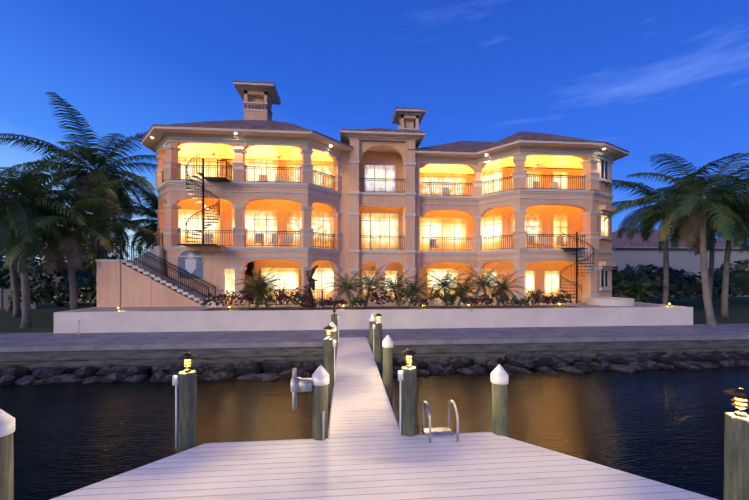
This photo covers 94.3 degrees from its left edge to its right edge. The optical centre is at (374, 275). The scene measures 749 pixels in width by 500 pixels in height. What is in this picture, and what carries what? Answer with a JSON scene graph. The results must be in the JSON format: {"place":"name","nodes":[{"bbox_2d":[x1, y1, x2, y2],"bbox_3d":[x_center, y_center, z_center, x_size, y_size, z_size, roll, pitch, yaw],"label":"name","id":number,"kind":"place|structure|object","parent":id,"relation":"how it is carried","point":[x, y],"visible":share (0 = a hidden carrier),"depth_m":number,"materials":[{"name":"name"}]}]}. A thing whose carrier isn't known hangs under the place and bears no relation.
{"place":"outdoors","nodes":[
{"label":"outdoors","id":0,"kind":"place"},
{"bbox_2d":[51,288,96,302],"bbox_3d":[-28.231,1.825,33.856,4.700,1.400,1.910,0,0,-5],"label":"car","id":1,"kind":"object","parent":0,"point":[69,301],"depth_m":32.93,"materials":[{"name":"grey metal"}]},
{"bbox_2d":[56,299,96,305],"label":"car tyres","id":2,"kind":"object","parent":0,"point":[59,303],"visible":0.27,"depth_m":32.72,"materials":[{"name":"black rubber"}]},
{"bbox_2d":[98,154,594,304],"bbox_3d":[-0.653,-2.630,23.193,31.189,8.890,4.835,0,0,-5],"label":"house iron","id":3,"kind":"object","parent":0,"point":[202,211],"visible":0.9,"depth_m":22.23,"materials":[{"name":"black metal"}]},
{"bbox_2d":[126,140,582,306],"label":"house slabs","id":4,"kind":"structure","parent":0,"point":[138,291],"depth_m":20.36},
{"bbox_2d":[97,90,615,306],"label":"house walls","id":5,"kind":"structure","parent":0,"point":[111,284],"depth_m":24.73,"materials":[{"name":"beige paint"}]},
{"bbox_2d":[178,158,566,298],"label":"house windows","id":6,"kind":"structure","parent":5,"relation":"in","point":[287,276],"depth_m":27.44,"materials":[{"name":"glass"}]},
{"bbox_2d":[178,143,583,173],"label":"balcony ceiling","id":7,"kind":"structure","parent":5,"relation":"attached to","point":[263,152],"depth_m":25.02,"materials":[{"name":"paint"}]},
{"bbox_2d":[141,81,629,152],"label":"house roof","id":8,"kind":"structure","parent":5,"relation":"on","point":[468,146],"depth_m":24.84,"materials":[{"name":"brown tile"}]},
{"bbox_2d":[178,157,608,303],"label":"house frames","id":9,"kind":"structure","parent":5,"relation":"in","point":[389,213],"depth_m":26.44,"materials":[{"name":"white wood"}]},
{"bbox_2d":[601,160,607,286],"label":"window","id":10,"kind":"structure","parent":9,"relation":"in","point":[606,177],"depth_m":25.10,"materials":[{"name":"glass"}]},
{"bbox_2d":[69,294,677,311],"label":"terrace floor","id":11,"kind":"structure","parent":0,"point":[438,303],"depth_m":21.37,"materials":[{"name":"beige stone"}]},
{"bbox_2d":[303,265,318,306],"bbox_3d":[-3.794,0.580,20.449,0.837,2.470,0.828,0,0,43],"label":"dolphin statue","id":12,"kind":"object","parent":11,"relation":"on","point":[311,281],"visible":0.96,"depth_m":20.36,"materials":[{"name":"brown metal"}]},
{"bbox_2d":[95,82,628,306],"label":"house trim","id":13,"kind":"structure","parent":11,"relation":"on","point":[162,136],"depth_m":23.78,"materials":[{"name":"white paint"}]},
{"bbox_2d":[177,250,203,277],"bbox_3d":[-11.517,-0.774,21.753,1.655,1.858,0.080,0,0,-5],"label":"mural","id":14,"kind":"object","parent":13,"relation":"attached to","point":[193,266],"visible":0.71,"depth_m":21.77,"materials":[{"name":"blue"}]},
{"bbox_2d":[365,165,394,192],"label":"house windows","id":15,"kind":"structure","parent":13,"relation":"attached to","point":[380,173],"depth_m":26.53,"materials":[{"name":"white"}]},
{"bbox_2d":[203,149,567,248],"bbox_3d":[1.159,-5.195,25.837,25.804,6.680,3.947,0,0,-5],"label":"furniture","id":16,"kind":"object","parent":13,"relation":"on","point":[559,240],"visible":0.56,"depth_m":24.19,"materials":[{"name":"beige"}]},
{"bbox_2d":[287,161,540,297],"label":"house windows","id":17,"kind":"structure","parent":13,"relation":"attached to","point":[317,224],"depth_m":25.91,"materials":[{"name":"yellow"}]},
{"bbox_2d":[225,159,607,302],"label":"house windows","id":18,"kind":"structure","parent":13,"relation":"attached to","point":[380,234],"depth_m":25.89,"materials":[{"name":"yellow"}]},
{"bbox_2d":[231,263,530,311],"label":"shrubs","id":19,"kind":"object","parent":11,"relation":"on","point":[262,286],"depth_m":19.50,"materials":[{"name":"green plant"}]},
{"bbox_2d":[200,305,580,310],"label":"planter soil","id":20,"kind":"structure","parent":11,"relation":"on","point":[377,307],"depth_m":19.68,"materials":[{"name":"brown soil"}]},
{"bbox_2d":[201,286,572,306],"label":"shrubs","id":21,"kind":"object","parent":20,"relation":"on","point":[506,299],"visible":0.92,"depth_m":19.17,"materials":[{"name":"green plant"}]},
{"bbox_2d":[273,283,541,305],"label":"ti plants","id":22,"kind":"object","parent":20,"relation":"on","point":[535,296],"visible":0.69,"depth_m":19.65,"materials":[{"name":"red plant"}]},
{"bbox_2d":[587,297,633,305],"bbox_3d":[14.934,1.605,22.052,2.500,0.420,2.500,0,0,-5],"label":"spa","id":23,"kind":"object","parent":11,"relation":"on","point":[616,301],"visible":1,"depth_m":21.13,"materials":[{"name":"white concrete"}]},
{"bbox_2d":[0,363,748,499],"bbox_3d":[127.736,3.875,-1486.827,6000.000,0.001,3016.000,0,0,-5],"label":"water","id":24,"kind":"structure","parent":0,"point":[665,426],"depth_m":9.45,"materials":[{"name":"black liquid"}]},
{"bbox_2d":[0,351,748,385],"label":"rocks","id":25,"kind":"object","parent":24,"relation":"in","point":[243,370],"visible":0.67,"depth_m":13.90,"materials":[{"name":"grey stone"}]},
{"bbox_2d":[0,339,748,373],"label":"bank","id":26,"kind":"structure","parent":24,"relation":"in","point":[33,361],"depth_m":14.68,"materials":[{"name":"black stone"}]},
{"bbox_2d":[0,314,748,499],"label":"pilings","id":27,"kind":"object","parent":24,"relation":"in","point":[736,460],"visible":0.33,"depth_m":5.97,"materials":[{"name":"wood"}]},
{"bbox_2d":[0,313,507,448],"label":"piling caps","id":28,"kind":"object","parent":27,"relation":"on","point":[498,375],"visible":0.92,"depth_m":6.04,"materials":[{"name":"white plastic"}]},
{"bbox_2d":[290,368,324,440],"bbox_3d":[-1.156,2.270,6.060,0.577,1.310,0.280,0,0,-5],"label":"lift motor","id":29,"kind":"object","parent":27,"relation":"attached to","point":[298,384],"visible":0.92,"depth_m":5.97,"materials":[{"name":"grey metal"}]},
{"bbox_2d":[328,347,401,437],"bbox_3d":[-0.520,3.016,6.802,11.940,0.258,18.350,0,0,-5],"label":"dock framing","id":30,"kind":"object","parent":27,"relation":"attached to","point":[332,400],"depth_m":7.78,"materials":[{"name":"grey"}]},
{"bbox_2d":[50,337,717,499],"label":"dock deck","id":31,"kind":"structure","parent":30,"relation":"on","point":[365,450],"depth_m":5.07,"materials":[{"name":"white wood"}]},
{"bbox_2d":[422,400,458,442],"bbox_3d":[1.159,3.349,6.182,0.524,2.252,0.572,0,0,-5],"label":"ladder","id":32,"kind":"object","parent":31,"relation":"attached to","point":[429,432],"visible":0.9,"depth_m":6.19,"materials":[{"name":"silver metal"}]},
{"bbox_2d":[178,306,748,417],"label":"dock lanterns","id":33,"kind":"object","parent":27,"relation":"on","point":[740,394],"visible":1,"depth_m":5.84,"materials":[{"name":"gold metal"}]},
{"bbox_2d":[0,92,748,327],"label":"palm","id":34,"kind":"object","parent":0,"point":[40,215],"depth_m":21.25,"materials":[{"name":"green plant"}]},
{"bbox_2d":[0,323,748,351],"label":"apron","id":35,"kind":"object","parent":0,"point":[25,342],"visible":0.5,"depth_m":16.22,"materials":[{"name":"concrete"}]},
{"bbox_2d":[54,302,692,332],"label":"retaining wall","id":36,"kind":"structure","parent":35,"relation":"on","point":[164,321],"depth_m":18.41,"materials":[{"name":"white concrete"}]},
{"bbox_2d":[77,302,670,334],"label":"path lights","id":37,"kind":"object","parent":35,"relation":"on","point":[78,321],"visible":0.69,"depth_m":17.98,"materials":[{"name":"gold metal"}]},
{"bbox_2d":[0,296,748,332],"bbox_3d":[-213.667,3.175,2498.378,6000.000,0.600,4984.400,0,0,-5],"label":"ground","id":38,"kind":"structure","parent":0,"point":[42,318],"depth_m":26.63,"materials":[{"name":"green plant"}]},
{"bbox_2d":[0,274,89,308],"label":"fence","id":39,"kind":"object","parent":38,"relation":"on","point":[4,293],"visible":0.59,"depth_m":30.10,"materials":[{"name":"grey"}]},
{"bbox_2d":[0,250,748,304],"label":"bushes","id":40,"kind":"object","parent":38,"relation":"on","point":[690,286],"visible":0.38,"depth_m":30.78,"materials":[{"name":"green plant"}]},
{"bbox_2d":[612,276,670,298],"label":"banana plants","id":41,"kind":"object","parent":38,"relation":"on","point":[646,285],"visible":0.6,"depth_m":27.03,"materials":[{"name":"green plant"}]},
{"bbox_2d":[0,0,748,264],"label":"sky","id":42,"kind":"structure","parent":0,"point":[643,78],"materials":[{"name":"blue"}]},
{"bbox_2d":[612,248,748,296],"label":"neighbour walls","id":43,"kind":"structure","parent":0,"point":[678,260],"depth_m":47.37,"materials":[{"name":"beige paint"}]},
{"bbox_2d":[612,247,739,248],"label":"trim","id":44,"kind":"structure","parent":43,"relation":"attached to","point":[662,247],"depth_m":46.79,"materials":[{"name":"white paint"}]},
{"bbox_2d":[612,229,741,268],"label":"neighbour roof","id":45,"kind":"structure","parent":43,"relation":"on","point":[635,241],"depth_m":48.30,"materials":[{"name":"tile"}]}
]}

